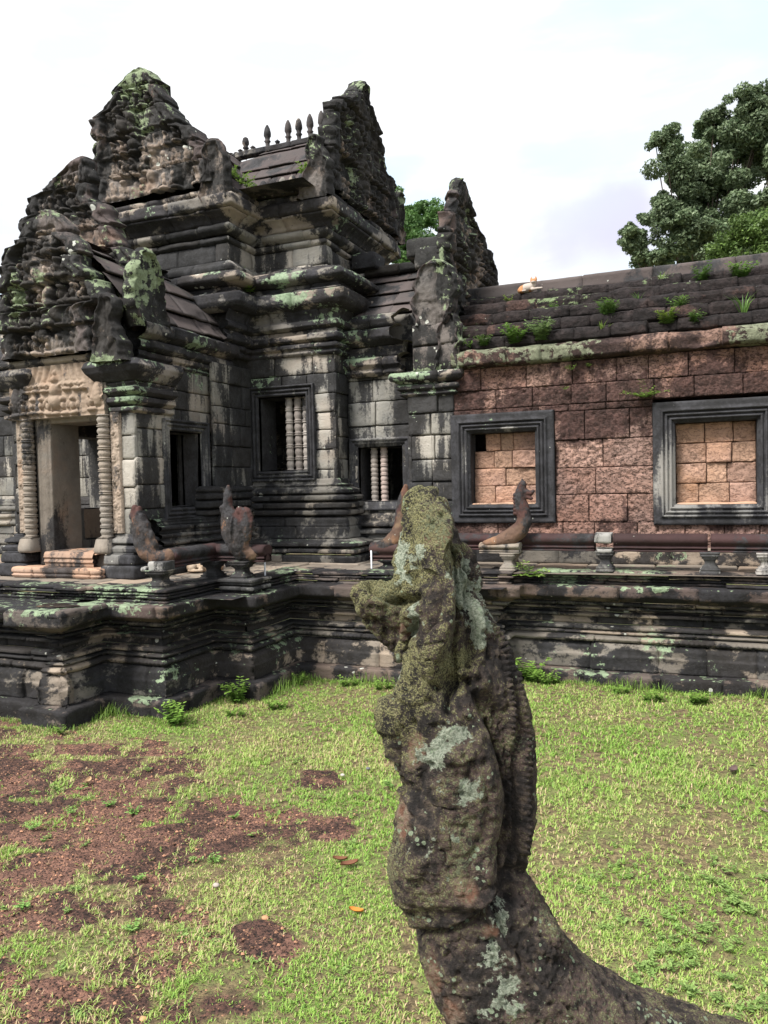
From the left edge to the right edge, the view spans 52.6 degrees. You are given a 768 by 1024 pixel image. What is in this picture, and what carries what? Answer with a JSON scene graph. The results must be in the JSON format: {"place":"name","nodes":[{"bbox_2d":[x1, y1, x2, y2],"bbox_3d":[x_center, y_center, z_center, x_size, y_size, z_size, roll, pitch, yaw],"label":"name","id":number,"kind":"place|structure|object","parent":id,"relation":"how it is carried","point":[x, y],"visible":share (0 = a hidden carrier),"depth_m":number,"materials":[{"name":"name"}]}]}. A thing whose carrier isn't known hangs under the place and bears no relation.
{"place":"outdoors","nodes":[
{"label":"outdoors","id":0,"kind":"place"},
{"bbox_2d":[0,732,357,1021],"bbox_3d":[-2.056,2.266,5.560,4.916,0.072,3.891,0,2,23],"label":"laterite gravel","id":1,"kind":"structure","parent":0,"point":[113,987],"depth_m":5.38,"materials":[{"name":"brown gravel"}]},
{"bbox_2d":[0,67,498,579],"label":"sandstone gate building","id":2,"kind":"structure","parent":0,"point":[166,371],"depth_m":11.14,"materials":[{"name":"grey stone"}]},
{"bbox_2d":[162,418,211,519],"bbox_3d":[-2.804,-0.575,10.580,0.389,1.310,1.000,0,2,23],"label":"window frame","id":3,"kind":"structure","parent":2,"relation":"in","point":[180,512],"depth_m":10.40,"materials":[{"name":"grey stone"}]},
{"bbox_2d":[231,165,255,187],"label":"wall plant","id":4,"kind":"object","parent":2,"relation":"attached to","point":[246,184],"depth_m":11.74,"materials":[{"name":"green plant"}]},
{"bbox_2d":[244,285,254,292],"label":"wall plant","id":5,"kind":"object","parent":2,"relation":"attached to","point":[248,290],"depth_m":11.35,"materials":[{"name":"green plant"}]},
{"bbox_2d":[249,385,312,479],"bbox_3d":[-1.465,-1.177,11.772,1.110,1.410,0.389,0,2,23],"label":"window frame","id":6,"kind":"structure","parent":2,"relation":"in","point":[307,440],"depth_m":11.68,"materials":[{"name":"grey stone"}]},
{"bbox_2d":[294,161,306,173],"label":"wall plant","id":7,"kind":"object","parent":2,"relation":"attached to","point":[301,169],"depth_m":11.34,"materials":[{"name":"green plant"}]},
{"bbox_2d":[349,436,409,510],"bbox_3d":[0.004,-0.565,11.620,0.970,1.070,0.393,0,2,23],"label":"window frame","id":8,"kind":"structure","parent":2,"relation":"in","point":[372,443],"depth_m":11.59,"materials":[{"name":"grey stone"}]},
{"bbox_2d":[0,554,767,1023],"bbox_3d":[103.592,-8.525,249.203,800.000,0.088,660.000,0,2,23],"label":"ground","id":9,"kind":"structure","parent":0,"point":[226,844],"depth_m":5.10,"materials":[{"name":"green plant"}]},
{"bbox_2d":[14,897,30,909],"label":"seedling","id":10,"kind":"object","parent":9,"relation":"on","point":[23,905],"visible":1,"depth_m":4.51,"materials":[{"name":"green plant"}]},
{"bbox_2d":[24,817,40,829],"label":"seedling","id":11,"kind":"object","parent":9,"relation":"on","point":[34,826],"visible":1,"depth_m":5.59,"materials":[{"name":"green plant"}]},
{"bbox_2d":[53,725,66,734],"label":"weed","id":12,"kind":"object","parent":9,"relation":"on","point":[59,731],"visible":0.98,"depth_m":7.79,"materials":[{"name":"green plant"}]},
{"bbox_2d":[65,805,77,813],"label":"seedling","id":13,"kind":"object","parent":9,"relation":"on","point":[70,811],"visible":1,"depth_m":5.84,"materials":[{"name":"green plant"}]},
{"bbox_2d":[84,776,90,782],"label":"fallen leaf","id":14,"kind":"object","parent":9,"relation":"on","point":[87,779],"visible":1,"depth_m":6.45,"materials":[{"name":"beige plant"}]},
{"bbox_2d":[102,799,116,805],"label":"seedling","id":15,"kind":"object","parent":9,"relation":"on","point":[110,804],"visible":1,"depth_m":5.96,"materials":[{"name":"green plant"}]},
{"bbox_2d":[121,917,141,931],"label":"seedling","id":16,"kind":"object","parent":9,"relation":"on","point":[136,923],"visible":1,"depth_m":4.28,"materials":[{"name":"green plant"}]},
{"bbox_2d":[123,802,143,814],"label":"seedling","id":17,"kind":"object","parent":9,"relation":"on","point":[136,812],"visible":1,"depth_m":5.81,"materials":[{"name":"green plant"}]},
{"bbox_2d":[132,872,144,880],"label":"seedling","id":18,"kind":"object","parent":9,"relation":"on","point":[140,877],"visible":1,"depth_m":4.82,"materials":[{"name":"green plant"}]},
{"bbox_2d":[153,699,192,725],"bbox_3d":[-2.154,2.074,8.052,0.376,0.273,0.334,0,2,23],"label":"weed","id":19,"kind":"object","parent":9,"relation":"on","point":[176,718],"visible":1,"depth_m":8.04,"materials":[{"name":"green plant"}]},
{"bbox_2d":[207,851,220,861],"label":"seedling","id":20,"kind":"object","parent":9,"relation":"on","point":[214,858],"visible":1,"depth_m":5.05,"materials":[{"name":"green plant"}]},
{"bbox_2d":[217,676,250,702],"bbox_3d":[-1.704,2.012,8.843,0.366,0.321,0.279,-2,2,-18],"label":"weed","id":21,"kind":"object","parent":9,"relation":"on","point":[235,697],"visible":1,"depth_m":8.84,"materials":[{"name":"green plant"}]},
{"bbox_2d":[228,810,239,818],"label":"seedling","id":22,"kind":"object","parent":9,"relation":"on","point":[235,815],"visible":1,"depth_m":5.69,"materials":[{"name":"green plant"}]},
{"bbox_2d":[224,706,245,716],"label":"weed","id":23,"kind":"object","parent":9,"relation":"on","point":[241,713],"visible":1,"depth_m":8.30,"materials":[{"name":"green plant"}]},
{"bbox_2d":[264,696,288,708],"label":"weed","id":24,"kind":"object","parent":9,"relation":"on","point":[271,705],"visible":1,"depth_m":8.57,"materials":[{"name":"green plant"}]},
{"bbox_2d":[292,673,307,683],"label":"weed","id":25,"kind":"object","parent":9,"relation":"on","point":[302,679],"visible":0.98,"depth_m":9.49,"materials":[{"name":"green plant"}]},
{"bbox_2d":[340,859,357,865],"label":"fallen leaf","id":26,"kind":"object","parent":9,"relation":"on","point":[350,862],"visible":1,"depth_m":4.93,"materials":[{"name":"brown plant"}]},
{"bbox_2d":[338,675,359,685],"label":"weed","id":27,"kind":"object","parent":9,"relation":"on","point":[342,681],"visible":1,"depth_m":9.38,"materials":[{"name":"green plant"}]},
{"bbox_2d":[372,678,393,689],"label":"weed","id":28,"kind":"object","parent":9,"relation":"on","point":[376,685],"visible":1,"depth_m":9.16,"materials":[{"name":"green plant"}]},
{"bbox_2d":[0,554,767,730],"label":"temple terrace","id":29,"kind":"structure","parent":9,"relation":"on","point":[43,684],"depth_m":9.00,"materials":[{"name":"stone"}]},
{"bbox_2d":[3,601,108,633],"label":"pier capital block","id":30,"kind":"structure","parent":29,"relation":"on","point":[58,617],"depth_m":8.04,"materials":[{"name":"stone"}]},
{"bbox_2d":[186,564,205,571],"bbox_3d":[-2.413,0.701,10.094,0.307,0.150,0.274,0,2,23],"label":"stone block","id":31,"kind":"object","parent":29,"relation":"on","point":[196,568],"visible":0.62,"depth_m":9.99,"materials":[{"name":"beige stone"}]},
{"bbox_2d":[129,485,271,591],"bbox_3d":[-2.087,0.321,9.048,0.871,1.260,1.497,0,3,41],"label":"naga balustrade","id":32,"kind":"object","parent":29,"relation":"on","point":[239,553],"visible":1,"depth_m":9.15,"materials":[{"name":"brown stone"}]},
{"bbox_2d":[369,484,408,568],"bbox_3d":[0.235,0.185,10.012,0.860,1.091,0.252,0,2,23],"label":"naga balustrade","id":33,"kind":"object","parent":29,"relation":"on","point":[383,549],"visible":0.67,"depth_m":9.99,"materials":[{"name":"brown stone"}]},
{"bbox_2d":[513,560,549,576],"bbox_3d":[1.733,0.683,9.275,0.521,0.203,0.456,0,2,23],"label":"wall plant","id":34,"kind":"object","parent":29,"relation":"on","point":[541,570],"depth_m":9.33,"materials":[{"name":"green plant"}]},
{"bbox_2d":[450,252,767,566],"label":"laterite gallery","id":35,"kind":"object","parent":29,"relation":"on","point":[591,449],"visible":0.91,"depth_m":9.99,"materials":[{"name":"stone"}]},
{"bbox_2d":[473,334,492,345],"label":"roof plant","id":36,"kind":"object","parent":35,"relation":"on","point":[480,340],"visible":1,"depth_m":10.50,"materials":[{"name":"green plant"}]},
{"bbox_2d":[450,409,555,522],"bbox_3d":[1.640,-0.600,10.607,1.410,1.485,0.367,0,2,23],"label":"window frame","id":37,"kind":"structure","parent":35,"relation":"in","point":[464,428],"depth_m":10.49,"materials":[{"name":"grey stone"}]},
{"bbox_2d":[503,294,513,301],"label":"roof plant","id":38,"kind":"object","parent":35,"relation":"on","point":[506,299],"visible":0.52,"depth_m":11.15,"materials":[{"name":"green plant"}]},
{"bbox_2d":[498,322,527,343],"bbox_3d":[1.727,-2.380,10.332,0.360,0.309,0.355,-2,2,-21],"label":"roof plant","id":39,"kind":"object","parent":35,"relation":"on","point":[513,338],"visible":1,"depth_m":10.30,"materials":[{"name":"green plant"}]},
{"bbox_2d":[518,277,542,293],"bbox_3d":[2.107,-3.274,11.202,0.365,0.229,0.172,0,2,23],"label":"cat","id":40,"kind":"object","parent":35,"relation":"on","point":[528,287],"visible":1,"depth_m":11.16},
{"bbox_2d":[523,316,555,340],"bbox_3d":[2.050,-2.418,10.198,0.439,0.361,0.422,0,2,23],"label":"roof plant","id":41,"kind":"object","parent":35,"relation":"on","point":[541,332],"visible":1,"depth_m":10.16,"materials":[{"name":"green plant"}]},
{"bbox_2d":[597,319,608,328],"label":"grass tuft","id":42,"kind":"object","parent":35,"relation":"on","point":[601,326],"visible":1,"depth_m":9.91,"materials":[{"name":"green plant"}]},
{"bbox_2d":[594,297,619,314],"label":"roof plant","id":43,"kind":"object","parent":35,"relation":"on","point":[603,307],"visible":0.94,"depth_m":10.05,"materials":[{"name":"green plant"}]},
{"bbox_2d":[620,383,669,397],"bbox_3d":[3.223,-1.542,9.662,0.587,0.234,0.336,-1,2,6],"label":"wall plant","id":44,"kind":"object","parent":35,"relation":"attached to","point":[648,393],"depth_m":9.67,"materials":[{"name":"green plant"}]},
{"bbox_2d":[653,306,678,323],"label":"roof plant","id":45,"kind":"object","parent":35,"relation":"on","point":[667,319],"visible":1,"depth_m":9.65,"materials":[{"name":"green plant"}]},
{"bbox_2d":[666,294,689,305],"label":"roof plant","id":46,"kind":"object","parent":35,"relation":"on","point":[681,303],"visible":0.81,"depth_m":9.73,"materials":[{"name":"green plant"}]},
{"bbox_2d":[687,309,704,321],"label":"roof plant","id":47,"kind":"object","parent":35,"relation":"on","point":[694,317],"visible":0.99,"depth_m":9.50,"materials":[{"name":"green plant"}]},
{"bbox_2d":[690,260,712,280],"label":"roof plant","id":48,"kind":"object","parent":35,"relation":"on","point":[703,275],"visible":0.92,"depth_m":10.16,"materials":[{"name":"green plant"}]},
{"bbox_2d":[652,396,767,524],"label":"window frame","id":49,"kind":"structure","parent":35,"relation":"in","point":[665,415],"depth_m":9.52,"materials":[{"name":"grey stone"}]},
{"bbox_2d":[726,294,753,311],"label":"grass tuft","id":50,"kind":"object","parent":35,"relation":"on","point":[743,309],"visible":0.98,"depth_m":9.34,"materials":[{"name":"green plant"}]},
{"bbox_2d":[724,260,759,276],"bbox_3d":[4.576,-3.103,9.952,0.354,0.270,0.343,-2,2,-25],"label":"roof plant","id":51,"kind":"object","parent":35,"relation":"on","point":[736,270],"visible":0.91,"depth_m":9.93,"materials":[{"name":"green plant"}]},
{"bbox_2d":[459,479,767,574],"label":"naga balustrade","id":52,"kind":"object","parent":29,"relation":"on","point":[512,543],"visible":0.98,"depth_m":9.22,"materials":[{"name":"brown stone"}]},
{"bbox_2d":[0,721,767,1019],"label":"clover cover","id":53,"kind":"object","parent":9,"relation":"on","point":[745,906],"visible":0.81,"depth_m":4.11,"materials":[{"name":"green plant"}]},
{"bbox_2d":[383,777,392,786],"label":"seedling","id":54,"kind":"object","parent":9,"relation":"on","point":[387,782],"visible":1,"depth_m":6.24,"materials":[{"name":"green plant"}]},
{"bbox_2d":[392,185,443,263],"bbox_3d":[1.260,-4.671,26.072,2.090,12.504,2.642,0,2,23],"label":"bushy tree","id":55,"kind":"object","parent":9,"relation":"on","point":[420,215],"visible":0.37,"depth_m":25.55,"materials":[{"name":"green plant"}]},
{"bbox_2d":[515,657,551,680],"bbox_3d":[1.759,1.851,9.274,0.371,0.336,0.474,-3,3,-44],"label":"weed","id":56,"kind":"object","parent":9,"relation":"on","point":[529,669],"visible":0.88,"depth_m":9.28,"materials":[{"name":"green plant"}]},
{"bbox_2d":[532,669,561,684],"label":"weed","id":57,"kind":"object","parent":9,"relation":"on","point":[550,680],"visible":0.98,"depth_m":9.09,"materials":[{"name":"green plant"}]},
{"bbox_2d":[609,685,632,692],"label":"weed","id":58,"kind":"object","parent":9,"relation":"on","point":[616,691],"visible":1,"depth_m":8.70,"materials":[{"name":"green plant"}]},
{"bbox_2d":[637,689,665,701],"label":"weed","id":59,"kind":"object","parent":9,"relation":"on","point":[651,698],"visible":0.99,"depth_m":8.38,"materials":[{"name":"green plant"}]},
{"bbox_2d":[616,78,767,268],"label":"broadleaf tree","id":60,"kind":"object","parent":9,"relation":"on","point":[707,183],"visible":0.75,"depth_m":33.14,"materials":[{"name":"green plant"}]},
{"bbox_2d":[687,689,712,704],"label":"weed","id":61,"kind":"object","parent":9,"relation":"on","point":[701,698],"visible":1,"depth_m":8.23,"materials":[{"name":"green plant"}]},
{"bbox_2d":[729,764,737,771],"bbox_3d":[2.850,2.096,6.347,0.059,0.031,0.140,0,2,35],"label":"stone","id":62,"kind":"object","parent":9,"relation":"on","point":[732,768],"visible":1,"depth_m":6.38,"materials":[{"name":"grey stone"}]},
{"bbox_2d":[703,206,767,259],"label":"feathery tree","id":63,"kind":"object","parent":9,"relation":"on","point":[746,231],"visible":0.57,"depth_m":23.70,"materials":[{"name":"green plant"}]},
{"bbox_3d":[0.734,1.907,1.761,1.438,1.048,1.002,0,2,23],"label":"statue pedestal","id":64,"kind":"object","parent":9,"relation":"on","visible":0},
{"bbox_2d":[350,485,750,1023],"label":"naga statue","id":65,"kind":"object","parent":64,"relation":"on","point":[453,725],"visible":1,"depth_m":1.63,"materials":[{"name":"stone"}]},
{"bbox_2d":[0,670,767,1023],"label":"lawn grass","id":66,"kind":"structure","parent":0,"point":[374,798],"depth_m":5.24,"materials":[{"name":"green plant"}]},
{"bbox_2d":[333,855,347,859],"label":"fallen leaf","id":67,"kind":"object","parent":66,"relation":"on","point":[340,857],"visible":1,"depth_m":5.00,"materials":[{"name":"brown plant"}]},
{"bbox_2d":[349,906,363,911],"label":"fallen leaf","id":68,"kind":"object","parent":66,"relation":"on","point":[353,908],"visible":1,"depth_m":4.39,"materials":[{"name":"orange plant"}]},
{"bbox_2d":[0,0,767,284],"label":"sky","id":69,"kind":"structure","parent":0,"point":[546,111],"materials":[{"name":"white"}]}
]}

